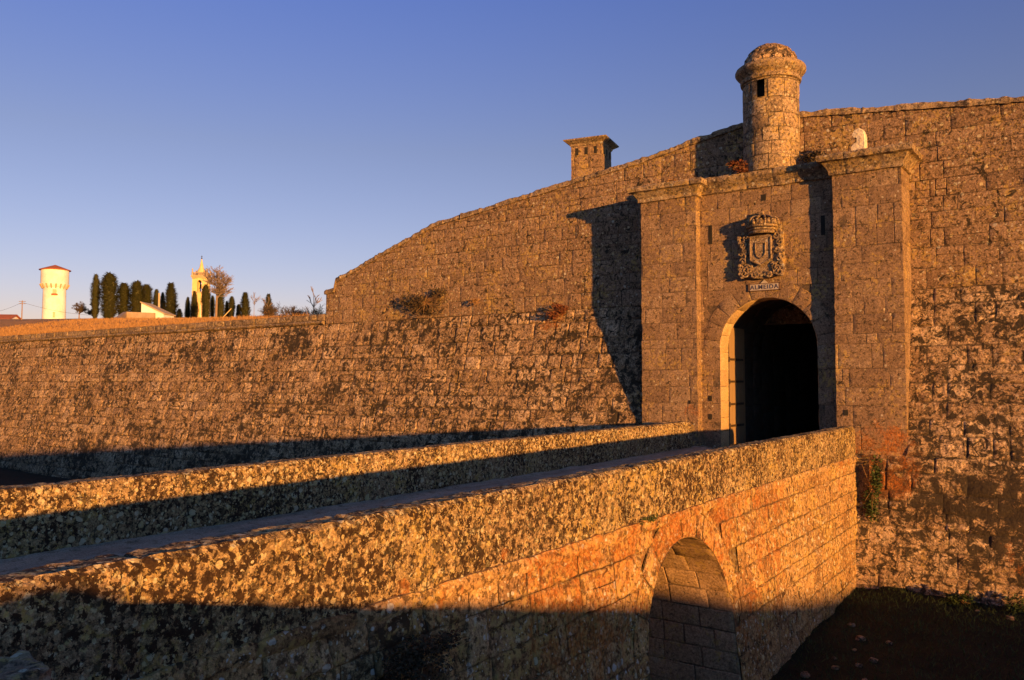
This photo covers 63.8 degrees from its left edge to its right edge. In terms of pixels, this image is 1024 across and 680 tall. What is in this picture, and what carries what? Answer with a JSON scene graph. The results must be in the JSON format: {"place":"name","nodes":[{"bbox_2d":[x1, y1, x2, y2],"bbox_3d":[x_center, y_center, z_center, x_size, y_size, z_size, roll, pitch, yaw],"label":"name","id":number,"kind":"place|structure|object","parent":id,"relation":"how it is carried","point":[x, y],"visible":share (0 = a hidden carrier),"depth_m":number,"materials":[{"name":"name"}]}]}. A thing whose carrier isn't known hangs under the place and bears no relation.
{"place":"outdoors","nodes":[
{"label":"outdoors","id":0,"kind":"place"},
{"bbox_2d":[0,310,325,335],"bbox_3d":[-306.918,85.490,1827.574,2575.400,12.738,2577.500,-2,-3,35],"label":"rampart ground","id":1,"kind":"structure","parent":0,"point":[8,322],"depth_m":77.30,"materials":[{"name":"brown plant"}]},
{"bbox_2d":[0,314,20,318],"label":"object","id":2,"kind":"structure","parent":1,"relation":"on","point":[9,316],"depth_m":139.48,"materials":[{"name":"tile"}]},
{"bbox_2d":[19,300,25,319],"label":"utility pole","id":3,"kind":"object","parent":1,"relation":"on","point":[22,301],"visible":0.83,"depth_m":130.05,"materials":[{"name":"brown wood"}]},
{"bbox_2d":[39,265,70,318],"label":"water tower","id":4,"kind":"structure","parent":1,"relation":"on","point":[54,283],"depth_m":148.48,"materials":[{"name":"paint"}]},
{"bbox_2d":[71,301,88,318],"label":"bare tree","id":5,"kind":"object","parent":1,"relation":"on","point":[80,308],"visible":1,"depth_m":135.31,"materials":[{"name":"brown plant"}]},
{"bbox_2d":[85,302,100,316],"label":"bare tree","id":6,"kind":"object","parent":1,"relation":"on","point":[89,312],"visible":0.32,"depth_m":133.91,"materials":[{"name":"plant"}]},
{"bbox_2d":[90,274,100,317],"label":"cypress tree","id":7,"kind":"object","parent":1,"relation":"on","point":[94,298],"visible":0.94,"depth_m":117.75,"materials":[{"name":"green plant"}]},
{"bbox_2d":[97,272,121,317],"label":"cypress tree","id":8,"kind":"object","parent":1,"relation":"on","point":[108,296],"visible":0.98,"depth_m":115.44,"materials":[{"name":"green plant"}]},
{"bbox_2d":[116,312,126,318],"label":"yard wall","id":9,"kind":"structure","parent":1,"relation":"on","point":[122,315],"depth_m":91.98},
{"bbox_2d":[116,282,131,314],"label":"cypress tree","id":10,"kind":"object","parent":1,"relation":"on","point":[123,296],"visible":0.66,"depth_m":121.46,"materials":[{"name":"green plant"}]},
{"bbox_2d":[127,280,145,311],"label":"cypress tree","id":11,"kind":"object","parent":1,"relation":"on","point":[137,294],"visible":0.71,"depth_m":120.52,"materials":[{"name":"green plant"}]},
{"bbox_2d":[127,312,154,318],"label":"yard wall","id":12,"kind":"structure","parent":1,"relation":"on","point":[143,315],"depth_m":94.66,"materials":[{"name":"paint"}]},
{"bbox_2d":[142,284,154,303],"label":"cypress tree","id":13,"kind":"object","parent":1,"relation":"on","point":[148,291],"visible":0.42,"depth_m":126.60,"materials":[{"name":"green plant"}]},
{"bbox_2d":[152,289,158,305],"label":"cypress tree","id":14,"kind":"object","parent":1,"relation":"on","point":[156,291],"visible":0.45,"depth_m":127.75,"materials":[{"name":"green plant"}]},
{"bbox_2d":[140,301,175,317],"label":"white shed","id":15,"kind":"structure","parent":1,"relation":"on","point":[155,309],"depth_m":95.09,"materials":[{"name":"paint"}]},
{"bbox_2d":[160,292,164,308],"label":"cypress tree","id":16,"kind":"object","parent":1,"relation":"on","point":[162,296],"visible":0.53,"depth_m":126.88,"materials":[{"name":"green plant"}]},
{"bbox_2d":[162,282,179,317],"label":"cypress tree","id":17,"kind":"object","parent":1,"relation":"on","point":[170,305],"visible":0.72,"depth_m":120.58,"materials":[{"name":"green plant"}]},
{"bbox_2d":[175,309,183,317],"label":"cypress tree","id":18,"kind":"object","parent":1,"relation":"on","point":[179,313],"visible":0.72,"depth_m":119.76,"materials":[{"name":"green plant"}]},
{"bbox_2d":[184,297,190,317],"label":"cypress tree","id":19,"kind":"object","parent":1,"relation":"on","point":[187,309],"visible":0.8,"depth_m":123.77,"materials":[{"name":"green plant"}]},
{"bbox_2d":[190,291,198,317],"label":"cypress tree","id":20,"kind":"object","parent":1,"relation":"on","point":[194,307],"visible":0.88,"depth_m":120.68,"materials":[{"name":"green plant"}]},
{"bbox_2d":[191,256,210,317],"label":"church tower","id":21,"kind":"structure","parent":1,"relation":"on","point":[197,277],"depth_m":168.90,"materials":[{"name":"stone"}]},
{"bbox_2d":[199,284,211,317],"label":"cypress tree","id":22,"kind":"object","parent":1,"relation":"on","point":[205,301],"visible":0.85,"depth_m":117.71,"materials":[{"name":"green plant"}]},
{"bbox_2d":[210,295,214,316],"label":"cypress tree","id":23,"kind":"object","parent":1,"relation":"on","point":[212,307],"visible":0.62,"depth_m":123.87,"materials":[{"name":"green plant"}]},
{"bbox_2d":[202,265,234,316],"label":"bare tree","id":24,"kind":"object","parent":1,"relation":"on","point":[223,283],"visible":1,"depth_m":99.27,"materials":[{"name":"brown plant"}]},
{"bbox_2d":[214,290,226,316],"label":"cypress tree","id":25,"kind":"object","parent":1,"relation":"on","point":[221,308],"visible":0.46,"depth_m":116.66,"materials":[{"name":"green plant"}]},
{"bbox_2d":[223,300,228,316],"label":"cypress tree","id":26,"kind":"object","parent":1,"relation":"on","point":[226,311],"visible":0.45,"depth_m":121.81,"materials":[{"name":"green plant"}]},
{"bbox_2d":[227,296,235,316],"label":"cypress tree","id":27,"kind":"object","parent":1,"relation":"on","point":[231,304],"visible":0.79,"depth_m":119.79,"materials":[{"name":"green plant"}]},
{"bbox_2d":[235,304,240,315],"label":"cypress tree","id":28,"kind":"object","parent":1,"relation":"on","point":[237,309],"visible":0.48,"depth_m":121.72,"materials":[{"name":"green plant"}]},
{"bbox_2d":[238,292,250,315],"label":"cypress tree","id":29,"kind":"object","parent":1,"relation":"on","point":[245,308],"visible":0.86,"depth_m":115.66,"materials":[{"name":"green plant"}]},
{"bbox_2d":[250,292,259,304],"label":"bare sapling","id":30,"kind":"object","parent":1,"relation":"on","point":[255,300],"visible":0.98,"depth_m":90.16,"materials":[{"name":"brown plant"}]},
{"bbox_2d":[262,293,271,315],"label":"cypress tree","id":31,"kind":"object","parent":1,"relation":"on","point":[267,297],"visible":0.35,"depth_m":111.86,"materials":[{"name":"green plant"}]},
{"bbox_2d":[262,305,278,316],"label":"scrub bush","id":32,"kind":"object","parent":1,"relation":"on","point":[270,312],"visible":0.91,"depth_m":57.24,"materials":[{"name":"brown plant"}]},
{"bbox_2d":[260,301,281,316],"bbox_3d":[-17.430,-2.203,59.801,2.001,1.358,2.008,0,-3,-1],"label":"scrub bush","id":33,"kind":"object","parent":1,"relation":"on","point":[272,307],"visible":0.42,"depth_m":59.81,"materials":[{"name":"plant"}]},
{"bbox_2d":[279,306,303,315],"bbox_3d":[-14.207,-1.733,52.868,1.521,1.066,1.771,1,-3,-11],"label":"scrub bush","id":34,"kind":"object","parent":1,"relation":"on","point":[282,311],"visible":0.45,"depth_m":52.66,"materials":[{"name":"brown plant"}]},
{"bbox_2d":[288,307,309,315],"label":"scrub bush","id":35,"kind":"object","parent":1,"relation":"on","point":[300,312],"visible":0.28,"depth_m":49.64,"materials":[{"name":"brown plant"}]},
{"bbox_2d":[304,304,323,313],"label":"scrub bush","id":36,"kind":"object","parent":1,"relation":"on","point":[321,309],"visible":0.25,"depth_m":52.38,"materials":[{"name":"brown plant"}]},
{"bbox_2d":[307,286,321,311],"bbox_3d":[-14.422,-2.695,60.102,0.998,2.438,1.134,0,-3,2],"label":"bare sapling","id":37,"kind":"object","parent":1,"relation":"on","point":[317,301],"visible":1,"depth_m":60.02,"materials":[{"name":"brown plant"}]},
{"bbox_2d":[0,467,1023,679],"bbox_3d":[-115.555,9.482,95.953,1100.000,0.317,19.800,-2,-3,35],"label":"ditch ground","id":38,"kind":"structure","parent":0,"point":[8,477],"depth_m":15.14,"materials":[{"name":"brown plant"}]},
{"bbox_2d":[0,421,869,679],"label":"stone bridge","id":39,"kind":"structure","parent":38,"relation":"on","point":[543,557],"depth_m":8.99,"materials":[{"name":"beige stone"}]},
{"bbox_2d":[382,629,471,679],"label":"wall plant","id":40,"kind":"object","parent":39,"relation":"attached to","point":[414,656],"depth_m":6.64,"materials":[{"name":"plant"}]},
{"bbox_2d":[639,514,659,524],"bbox_3d":[1.745,2.295,10.520,0.123,0.109,0.559,-3,-4,41],"label":"ledge weed","id":41,"kind":"object","parent":39,"relation":"on","point":[643,520],"visible":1,"depth_m":10.51,"materials":[{"name":"green plant"}]},
{"bbox_2d":[0,96,1023,605],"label":"rampart wall","id":42,"kind":"structure","parent":38,"relation":"on","point":[366,362],"depth_m":26.16,"materials":[{"name":"stone"}]},
{"bbox_2d":[399,288,446,316],"bbox_3d":[-3.135,-1.326,29.367,2.174,1.022,0.630,-2,-3,35],"label":"wall plant","id":43,"kind":"object","parent":42,"relation":"attached to","point":[416,303],"depth_m":29.33,"materials":[{"name":"plant"}]},
{"bbox_2d":[468,297,480,304],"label":"wall plant","id":44,"kind":"object","parent":42,"relation":"attached to","point":[475,300],"depth_m":28.01,"materials":[{"name":"brown plant"}]},
{"bbox_2d":[543,302,568,319],"bbox_3d":[1.396,-0.913,26.076,0.814,0.559,0.690,-2,-3,35],"label":"wall plant","id":45,"kind":"object","parent":42,"relation":"attached to","point":[561,309],"depth_m":26.00,"materials":[{"name":"brown plant"}]},
{"bbox_2d":[563,135,618,178],"bbox_3d":[2.708,-5.616,28.045,1.520,2.403,1.520,-1,-3,24],"label":"vent turret","id":46,"kind":"object","parent":42,"relation":"on","point":[590,155],"visible":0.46,"depth_m":27.59,"materials":[{"name":"stone"}]},
{"bbox_2d":[627,142,921,455],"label":"fortress gate","id":47,"kind":"structure","parent":42,"relation":"attached to","point":[732,369],"depth_m":22.12,"materials":[{"name":"stone"}]},
{"bbox_2d":[728,328,745,444],"bbox_3d":[6.372,1.293,23.346,0.100,3.270,1.292,-2,-3,35],"label":"door","id":48,"kind":"structure","parent":47,"relation":"in","point":[736,359],"depth_m":23.34,"materials":[{"name":"brown wood"}]},
{"bbox_2d":[726,159,748,172],"bbox_3d":[6.061,-4.651,22.091,0.624,0.420,0.440,-2,-3,35],"label":"wall plant","id":49,"kind":"object","parent":47,"relation":"on","point":[741,166],"depth_m":22.05,"materials":[{"name":"brown plant"}]},
{"bbox_2d":[737,211,785,278],"bbox_3d":[6.521,-2.505,21.607,1.286,1.786,0.532,-2,-3,35],"label":"coat of arms","id":50,"kind":"object","parent":47,"relation":"attached to","point":[762,247],"visible":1,"depth_m":21.56},
{"bbox_2d":[748,280,779,291],"bbox_3d":[6.657,-1.447,21.735,0.850,0.295,0.040,-2,-3,35],"label":"name sign","id":51,"kind":"object","parent":47,"relation":"attached to","point":[763,285],"visible":1,"depth_m":21.72,"materials":[{"name":"white tile"}]},
{"bbox_2d":[735,43,805,172],"bbox_3d":[7.026,-6.254,22.327,1.842,3.586,1.846,-2,-3,35],"label":"bartizan","id":52,"kind":"object","parent":47,"relation":"on","point":[768,77],"visible":0.95,"depth_m":21.69,"materials":[{"name":"stone"}]},
{"bbox_2d":[797,149,825,162],"bbox_3d":[7.808,-4.726,21.333,0.821,0.480,0.370,-3,-4,43],"label":"wall plant","id":53,"kind":"object","parent":47,"relation":"on","point":[809,156],"depth_m":21.35,"materials":[{"name":"plant"}]},
{"bbox_2d":[851,128,866,150],"bbox_3d":[8.612,-4.923,20.437,0.340,0.620,0.300,-2,-3,35],"label":"carved stone","id":54,"kind":"object","parent":47,"relation":"on","point":[859,135],"visible":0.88,"depth_m":20.30,"materials":[{"name":"beige stone"}]},
{"bbox_2d":[861,455,882,521],"bbox_3d":[8.446,3.477,19.285,0.514,1.622,0.416,-2,-3,35],"label":"wall plant","id":55,"kind":"object","parent":42,"relation":"attached to","point":[875,476],"depth_m":19.22,"materials":[{"name":"green plant"}]},
{"bbox_2d":[800,671,810,677],"bbox_3d":[4.780,5.464,13.415,0.147,0.099,0.164,-2,-3,35],"label":"loose stone","id":56,"kind":"object","parent":38,"relation":"on","point":[805,674],"visible":0.99,"depth_m":13.38,"materials":[{"name":"grey stone"}]},
{"bbox_2d":[855,635,865,641],"bbox_3d":[6.467,5.542,15.271,0.173,0.102,0.182,-2,-3,35],"label":"loose stone","id":57,"kind":"object","parent":38,"relation":"on","point":[860,638],"visible":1,"depth_m":15.22,"materials":[{"name":"grey stone"}]},
{"bbox_2d":[869,657,877,662],"bbox_3d":[6.203,5.496,14.118,0.142,0.088,0.118,-2,-3,35],"label":"loose stone","id":58,"kind":"object","parent":38,"relation":"on","point":[872,659],"visible":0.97,"depth_m":14.09,"materials":[{"name":"grey stone"}]},
{"bbox_2d":[944,591,975,605],"bbox_3d":[9.532,5.517,17.558,0.638,0.393,0.450,-2,-3,35],"label":"ditch weed","id":59,"kind":"object","parent":38,"relation":"on","point":[954,598],"visible":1,"depth_m":17.52,"materials":[{"name":"green plant"}]},
{"bbox_2d":[1005,615,1013,620],"bbox_3d":[9.960,5.570,16.465,0.154,0.107,0.120,-2,-3,35],"label":"loose stone","id":60,"kind":"object","parent":38,"relation":"on","point":[1007,617],"visible":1,"depth_m":16.43,"materials":[{"name":"stone"}]},
{"bbox_2d":[1004,593,1023,614],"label":"ditch weed","id":61,"kind":"object","parent":38,"relation":"on","point":[1018,607],"visible":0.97,"depth_m":16.99,"materials":[{"name":"green plant"}]},
{"bbox_2d":[0,0,1023,318],"label":"sky","id":62,"kind":"structure","parent":0,"point":[286,146],"materials":[{"name":"blue"}]},
{"bbox_2d":[771,585,1023,679],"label":"ditch grass","id":63,"kind":"structure","parent":0,"point":[946,614],"depth_m":15.53,"materials":[{"name":"green plant"}]},
{"bbox_3d":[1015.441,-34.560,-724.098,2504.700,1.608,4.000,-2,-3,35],"label":"glacis ground","id":64,"kind":"structure","parent":0,"visible":0},
{"bbox_2d":[0,650,52,679],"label":"boulder","id":65,"kind":"object","parent":64,"relation":"on","point":[22,665],"visible":1,"depth_m":3.37,"materials":[{"name":"stone"}]}
]}

